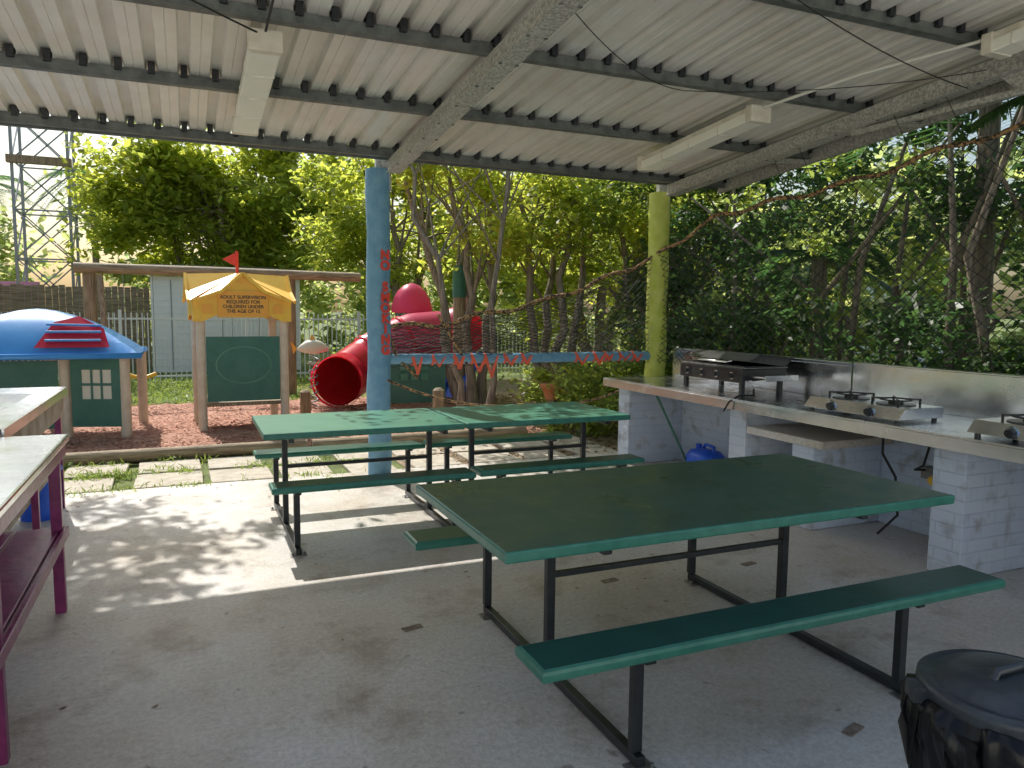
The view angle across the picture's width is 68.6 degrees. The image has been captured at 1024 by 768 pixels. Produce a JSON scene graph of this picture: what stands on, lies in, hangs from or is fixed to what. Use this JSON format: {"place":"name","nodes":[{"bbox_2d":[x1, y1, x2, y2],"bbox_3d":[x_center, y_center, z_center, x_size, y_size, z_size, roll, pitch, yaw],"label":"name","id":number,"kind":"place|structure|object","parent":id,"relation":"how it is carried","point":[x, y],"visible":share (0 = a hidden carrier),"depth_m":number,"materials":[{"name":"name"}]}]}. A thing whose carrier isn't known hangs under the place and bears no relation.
{"place":"outdoors","nodes":[
{"label":"outdoors","id":0,"kind":"place"},
{"bbox_2d":[298,379,617,467],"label":"dirt ground","id":1,"kind":"structure","parent":0,"point":[514,387],"depth_m":12.92,"materials":[{"name":"brown soil"}]},
{"bbox_2d":[310,265,481,407],"bbox_3d":[-1.894,-0.845,12.863,3.243,2.320,2.285,-2,6,-23],"label":"tube slide","id":2,"kind":"object","parent":1,"relation":"on","point":[341,378],"visible":0.53,"depth_m":12.37,"materials":[{"name":"red plastic"}]},
{"bbox_2d":[410,163,523,406],"bbox_3d":[-0.961,-2.124,9.864,5.778,5.400,3.348,-2,6,-23],"label":"overhanging tree","id":3,"kind":"object","parent":1,"relation":"on","point":[456,371],"visible":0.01,"depth_m":10.10,"materials":[{"name":"brown plant"}]},
{"bbox_2d":[364,159,577,405],"bbox_3d":[-1.092,-2.373,12.139,4.779,5.497,4.122,-2,6,-23],"label":"gnarled tree","id":4,"kind":"object","parent":1,"relation":"on","point":[475,393],"visible":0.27,"depth_m":12.00,"materials":[{"name":"green plant"}]},
{"bbox_2d":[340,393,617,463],"bbox_3d":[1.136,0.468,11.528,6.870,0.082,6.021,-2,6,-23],"label":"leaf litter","id":5,"kind":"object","parent":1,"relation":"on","point":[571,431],"visible":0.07,"depth_m":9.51,"materials":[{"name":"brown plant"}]},
{"bbox_2d":[309,330,713,438],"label":"undergrowth","id":6,"kind":"object","parent":1,"relation":"on","point":[579,378],"visible":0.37,"depth_m":9.78,"materials":[{"name":"green plant"}]},
{"bbox_2d":[540,382,563,427],"bbox_3d":[0.537,0.303,10.126,0.315,0.620,0.320,-2,6,-23],"label":"terracotta pot","id":7,"kind":"object","parent":1,"relation":"on","point":[548,395],"visible":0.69,"depth_m":10.02,"materials":[{"name":"brown ceramic"}]},
{"bbox_2d":[416,165,701,402],"bbox_3d":[0.925,-2.666,12.217,4.768,6.108,3.811,-2,6,-23],"label":"gnarled tree","id":8,"kind":"object","parent":1,"relation":"on","point":[515,234],"visible":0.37,"depth_m":11.59,"materials":[{"name":"green plant"}]},
{"bbox_2d":[425,170,719,374],"bbox_3d":[1.654,-3.449,17.625,6.967,6.684,5.154,-2,6,-23],"label":"shade tree","id":9,"kind":"object","parent":1,"relation":"on","point":[541,279],"visible":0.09,"depth_m":16.77,"materials":[{"name":"green plant"}]},
{"bbox_2d":[521,178,810,362],"bbox_3d":[2.575,-2.141,12.310,4.866,5.069,3.840,1,6,4],"label":"gnarled tree","id":10,"kind":"object","parent":1,"relation":"on","point":[609,223],"visible":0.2,"depth_m":11.65,"materials":[{"name":"green plant"}]},
{"bbox_2d":[0,452,1023,767],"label":"concrete slab","id":11,"kind":"structure","parent":0,"point":[224,646],"depth_m":3.46,"materials":[{"name":"grey concrete"}]},
{"bbox_2d":[0,387,66,531],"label":"sink bench","id":12,"kind":"object","parent":11,"relation":"on","point":[31,411],"visible":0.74,"depth_m":4.79,"materials":[{"name":"silver metal"}]},
{"bbox_2d":[0,434,68,765],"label":"steel work bench","id":13,"kind":"object","parent":11,"relation":"on","point":[29,465],"visible":1,"depth_m":3.20,"materials":[{"name":"purple metal"}]},
{"bbox_2d":[20,465,62,521],"bbox_3d":[-3.455,0.795,5.479,0.320,0.370,0.320,-2,6,-23],"label":"blue bucket","id":14,"kind":"object","parent":11,"relation":"on","point":[26,515],"visible":0.17,"depth_m":5.39,"materials":[{"name":"plastic"}]},
{"bbox_2d":[252,408,475,556],"bbox_3d":[-1.136,0.629,5.464,1.350,0.750,1.380,-2,6,-23],"label":"picnic table","id":15,"kind":"object","parent":11,"relation":"on","point":[285,429],"visible":0.86,"depth_m":5.24,"materials":[{"name":"green paint"}]},
{"bbox_2d":[60,453,773,708],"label":"fallen leaves","id":16,"kind":"object","parent":11,"relation":"on","point":[342,639],"visible":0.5,"depth_m":4.45,"materials":[{"name":"brown plant"}]},
{"bbox_2d":[0,0,1023,474],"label":"picnic shelter","id":17,"kind":"object","parent":11,"relation":"on","point":[522,86],"visible":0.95,"depth_m":5.07,"materials":[{"name":"metal"}]},
{"bbox_2d":[231,26,283,135],"bbox_3d":[-1.650,-1.876,4.797,0.184,0.237,1.610,-2,6,-23],"label":"batten light","id":18,"kind":"object","parent":17,"relation":"attached to","point":[264,52],"visible":1,"depth_m":4.46,"materials":[{"name":"white plastic"}]},
{"bbox_2d":[410,351,641,377],"bbox_3d":[0.205,-0.202,7.593,2.545,0.238,0.136,-2,6,-23],"label":"red ribbon bunting","id":19,"kind":"object","parent":17,"relation":"attached to","point":[486,362],"visible":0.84,"depth_m":7.37,"materials":[{"name":"orange"}]},
{"bbox_2d":[191,0,986,191],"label":"ceiling cables","id":20,"kind":"object","parent":17,"relation":"attached to","point":[251,29],"visible":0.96,"depth_m":4.43,"materials":[{"name":"black plastic"}]},
{"bbox_2d":[637,104,770,171],"bbox_3d":[1.512,-1.978,6.136,0.184,0.228,1.500,-2,6,-23],"label":"batten light","id":21,"kind":"object","parent":17,"relation":"attached to","point":[749,117],"visible":0.98,"depth_m":5.94,"materials":[{"name":"white plastic"}]},
{"bbox_2d":[387,120,1023,405],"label":"boundary rope","id":22,"kind":"object","parent":17,"relation":"attached to","point":[981,140],"visible":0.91,"depth_m":7.08,"materials":[{"name":"brown fabric"}]},
{"bbox_2d":[391,126,1023,374],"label":"rope net","id":23,"kind":"object","parent":22,"relation":"hanging from","point":[432,336],"visible":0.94,"depth_m":6.71,"materials":[{"name":"grey fabric"}]},
{"bbox_2d":[762,39,980,108],"bbox_3d":[2.463,-1.982,4.640,0.086,0.151,2.191,-4,7,-40],"label":"white conduit","id":24,"kind":"object","parent":17,"relation":"attached to","point":[880,69],"visible":0.65,"depth_m":4.76,"materials":[{"name":"white plastic"}]},
{"bbox_2d":[968,95,1023,135],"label":"climbing fern","id":25,"kind":"object","parent":17,"relation":"attached to","point":[988,117],"visible":0.98,"depth_m":4.87,"materials":[{"name":"green plant"}]},
{"bbox_2d":[980,20,1023,59],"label":"batten light","id":26,"kind":"object","parent":17,"relation":"attached to","point":[1004,43],"visible":1,"depth_m":4.25,"materials":[{"name":"white plastic"}]},
{"bbox_2d":[423,401,644,481],"bbox_3d":[0.113,0.587,6.015,1.345,0.750,1.360,-2,6,-23],"label":"picnic table","id":27,"kind":"object","parent":11,"relation":"on","point":[488,418],"visible":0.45,"depth_m":5.79,"materials":[{"name":"green paint"}]},
{"bbox_2d":[401,561,864,736],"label":"floor anchor plates","id":28,"kind":"object","parent":11,"relation":"on","point":[853,729],"visible":1,"depth_m":3.62,"materials":[{"name":"metal"}]},
{"bbox_2d":[655,395,685,461],"bbox_3d":[1.580,0.462,7.159,0.467,0.806,0.158,-1,6,-18],"label":"mop","id":29,"kind":"object","parent":11,"relation":"on","point":[671,427],"visible":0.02,"depth_m":7.17,"materials":[{"name":"blue plastic"}]},
{"bbox_2d":[403,453,1005,767],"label":"picnic table","id":30,"kind":"object","parent":11,"relation":"on","point":[549,518],"visible":0.9,"depth_m":3.05,"materials":[{"name":"green paint"}]},
{"bbox_2d":[686,443,724,461],"bbox_3d":[1.806,0.709,7.017,0.270,0.326,0.360,-2,6,-23],"label":"blue water container","id":31,"kind":"object","parent":11,"relation":"on","point":[698,452],"visible":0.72,"depth_m":6.93,"materials":[{"name":"plastic"}]},
{"bbox_2d":[603,348,1023,573],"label":"barbecue counter","id":32,"kind":"object","parent":11,"relation":"on","point":[978,525],"visible":0.73,"depth_m":5.36,"materials":[{"name":"concrete"}]},
{"bbox_2d":[680,349,798,410],"bbox_3d":[1.871,-0.054,6.474,0.826,0.439,1.040,-2,6,-23],"label":"griddle barbecue","id":33,"kind":"object","parent":32,"relation":"on","point":[739,368],"visible":1,"depth_m":6.30,"materials":[{"name":"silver metal"}]},
{"bbox_2d":[804,390,943,422],"bbox_3d":[2.407,0.139,5.062,0.416,0.134,0.780,-2,6,-23],"label":"gas stove","id":34,"kind":"object","parent":32,"relation":"on","point":[897,410],"visible":1,"depth_m":4.89,"materials":[{"name":"silver metal"}]},
{"bbox_2d":[876,438,932,533],"bbox_3d":[2.723,0.658,5.066,0.302,0.758,0.381,-4,7,-41],"label":"gas hose","id":35,"kind":"object","parent":32,"relation":"attached to","point":[927,472],"visible":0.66,"depth_m":5.08,"materials":[{"name":"black rubber"}]},
{"bbox_2d":[967,413,1023,440],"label":"gas stove","id":36,"kind":"object","parent":32,"relation":"on","point":[1011,427],"visible":1,"depth_m":4.13,"materials":[{"name":"silver metal"}]},
{"bbox_2d":[898,649,1023,767],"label":"rubbish bin","id":37,"kind":"object","parent":11,"relation":"on","point":[962,708],"visible":1,"depth_m":1.89,"materials":[{"name":"black plastic"}]},
{"bbox_2d":[0,96,1023,318],"label":"sky","id":38,"kind":"structure","parent":0,"point":[26,136],"materials":[{"name":"white"}]},
{"bbox_2d":[57,310,1021,490],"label":"ground","id":39,"kind":"structure","parent":0,"point":[335,469],"depth_m":18.25,"materials":[{"name":"green plant"}]},
{"bbox_2d":[0,281,39,300],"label":"pink wall","id":40,"kind":"structure","parent":39,"relation":"on","point":[6,283],"depth_m":20.67,"materials":[{"name":"pink"}]},
{"bbox_2d":[0,175,51,228],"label":"palm tree","id":41,"kind":"object","parent":39,"relation":"on","point":[3,177],"visible":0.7,"depth_m":22.15,"materials":[{"name":"green plant"}]},
{"bbox_2d":[5,126,80,311],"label":"lattice tower","id":42,"kind":"structure","parent":39,"relation":"on","point":[11,158],"depth_m":20.46,"materials":[{"name":"silver metal"}]},
{"bbox_2d":[0,284,151,367],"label":"timber fence","id":43,"kind":"object","parent":39,"relation":"on","point":[50,295],"visible":0.41,"depth_m":19.45,"materials":[{"name":"wood"}]},
{"bbox_2d":[24,169,137,317],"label":"palm tree","id":44,"kind":"object","parent":39,"relation":"on","point":[94,259],"visible":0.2,"depth_m":23.25,"materials":[{"name":"green plant"}]},
{"bbox_2d":[90,138,269,264],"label":"shade tree","id":45,"kind":"object","parent":39,"relation":"on","point":[176,235],"visible":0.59,"depth_m":21.20,"materials":[{"name":"green plant"}]},
{"bbox_2d":[58,368,366,405],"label":"lawn grass","id":46,"kind":"structure","parent":39,"relation":"on","point":[177,385],"depth_m":14.41,"materials":[{"name":"green plant"}]},
{"bbox_2d":[63,446,365,497],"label":"grass tufts","id":47,"kind":"object","parent":39,"relation":"on","point":[83,476],"visible":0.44,"depth_m":7.04,"materials":[{"name":"green plant"}]},
{"bbox_2d":[73,262,360,395],"bbox_3d":[-4.869,-0.863,12.938,4.622,2.307,0.948,-2,6,-23],"label":"swing set","id":48,"kind":"object","parent":39,"relation":"on","point":[90,277],"visible":0.58,"depth_m":12.61,"materials":[{"name":"brown wood"}]},
{"bbox_2d":[46,120,390,290],"bbox_3d":[-7.984,-4.977,22.096,9.951,8.640,4.465,-2,6,-23],"label":"shade tree","id":49,"kind":"object","parent":39,"relation":"on","point":[106,191],"visible":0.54,"depth_m":21.25,"materials":[{"name":"green plant"}]},
{"bbox_2d":[143,264,301,372],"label":"white shed","id":50,"kind":"structure","parent":39,"relation":"on","point":[166,291],"depth_m":18.42,"materials":[{"name":"paint"}]},
{"bbox_2d":[41,395,546,452],"bbox_3d":[-6.532,0.614,9.104,13.200,0.076,4.700,-2,6,-23],"label":"mulch bed","id":51,"kind":"object","parent":39,"relation":"on","point":[168,436],"visible":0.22,"depth_m":9.70,"materials":[{"name":"brown wood"}]},
{"bbox_2d":[0,309,148,439],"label":"playhouse","id":52,"kind":"object","parent":51,"relation":"on","point":[93,358],"visible":0.91,"depth_m":8.82,"materials":[{"name":"blue plastic"}]},
{"bbox_2d":[182,251,295,430],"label":"play tower","id":53,"kind":"structure","parent":51,"relation":"on","point":[247,370],"depth_m":9.54,"materials":[{"name":"green paint"}]},
{"bbox_2d":[300,390,310,413],"bbox_3d":[-2.966,0.298,10.790,0.152,0.430,0.160,-2,6,-23],"label":"wooden bollard","id":54,"kind":"object","parent":51,"relation":"on","point":[305,401],"visible":0.8,"depth_m":10.73,"materials":[{"name":"brown wood"}]},
{"bbox_2d":[291,335,328,405],"bbox_3d":[-3.156,-0.200,11.752,0.585,1.150,0.240,-2,6,-23],"label":"spring rider fish","id":55,"kind":"object","parent":51,"relation":"on","point":[312,345],"visible":0.93,"depth_m":11.68},
{"bbox_2d":[433,388,443,407],"bbox_3d":[-0.959,0.340,9.806,0.152,0.580,0.160,-2,6,-23],"label":"wooden bollard","id":56,"kind":"object","parent":51,"relation":"on","point":[438,392],"visible":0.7,"depth_m":9.73,"materials":[{"name":"brown wood"}]},
{"bbox_2d":[63,426,526,466],"bbox_3d":[-3.417,0.722,7.834,7.904,0.148,0.223,-2,6,-24],"label":"log edging","id":57,"kind":"object","parent":39,"relation":"on","point":[148,454],"visible":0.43,"depth_m":7.95,"materials":[{"name":"brown wood"}]},
{"bbox_2d":[1,310,621,383],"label":"white pool fence","id":58,"kind":"object","parent":39,"relation":"on","point":[120,319],"visible":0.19,"depth_m":15.94,"materials":[{"name":"white paint"}]},
{"bbox_2d":[64,435,617,494],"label":"stone paving","id":59,"kind":"structure","parent":39,"relation":"on","point":[219,472],"depth_m":7.48,"materials":[{"name":"beige stone"}]},
{"bbox_2d":[282,144,505,317],"bbox_3d":[-2.729,-3.601,18.596,5.662,6.666,3.938,-2,6,-23],"label":"shade tree","id":60,"kind":"object","parent":39,"relation":"on","point":[346,231],"visible":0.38,"depth_m":17.84,"materials":[{"name":"green plant"}]},
{"bbox_2d":[0,130,1023,374],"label":"distant trees","id":61,"kind":"object","parent":39,"relation":"on","point":[320,298],"visible":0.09,"depth_m":23.37,"materials":[{"name":"green plant"}]},
{"bbox_2d":[580,101,1023,398],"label":"garden hedge","id":62,"kind":"object","parent":39,"relation":"on","point":[824,178],"visible":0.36,"depth_m":7.96,"materials":[{"name":"green plant"}]},
{"bbox_2d":[721,241,921,357],"bbox_3d":[3.636,-0.462,9.070,2.314,2.421,2.262,-2,6,-23],"label":"palm tree","id":63,"kind":"object","parent":39,"relation":"on","point":[825,262],"visible":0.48,"depth_m":8.82,"materials":[{"name":"green plant"}]},
{"bbox_2d":[698,258,949,366],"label":"white building","id":64,"kind":"structure","parent":39,"relation":"on","point":[872,291],"depth_m":19.38,"materials":[{"name":"paint"}]},
{"bbox_2d":[827,97,1023,370],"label":"palm tree","id":65,"kind":"object","parent":39,"relation":"on","point":[980,252],"visible":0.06,"depth_m":7.11,"materials":[{"name":"green plant"}]}
]}

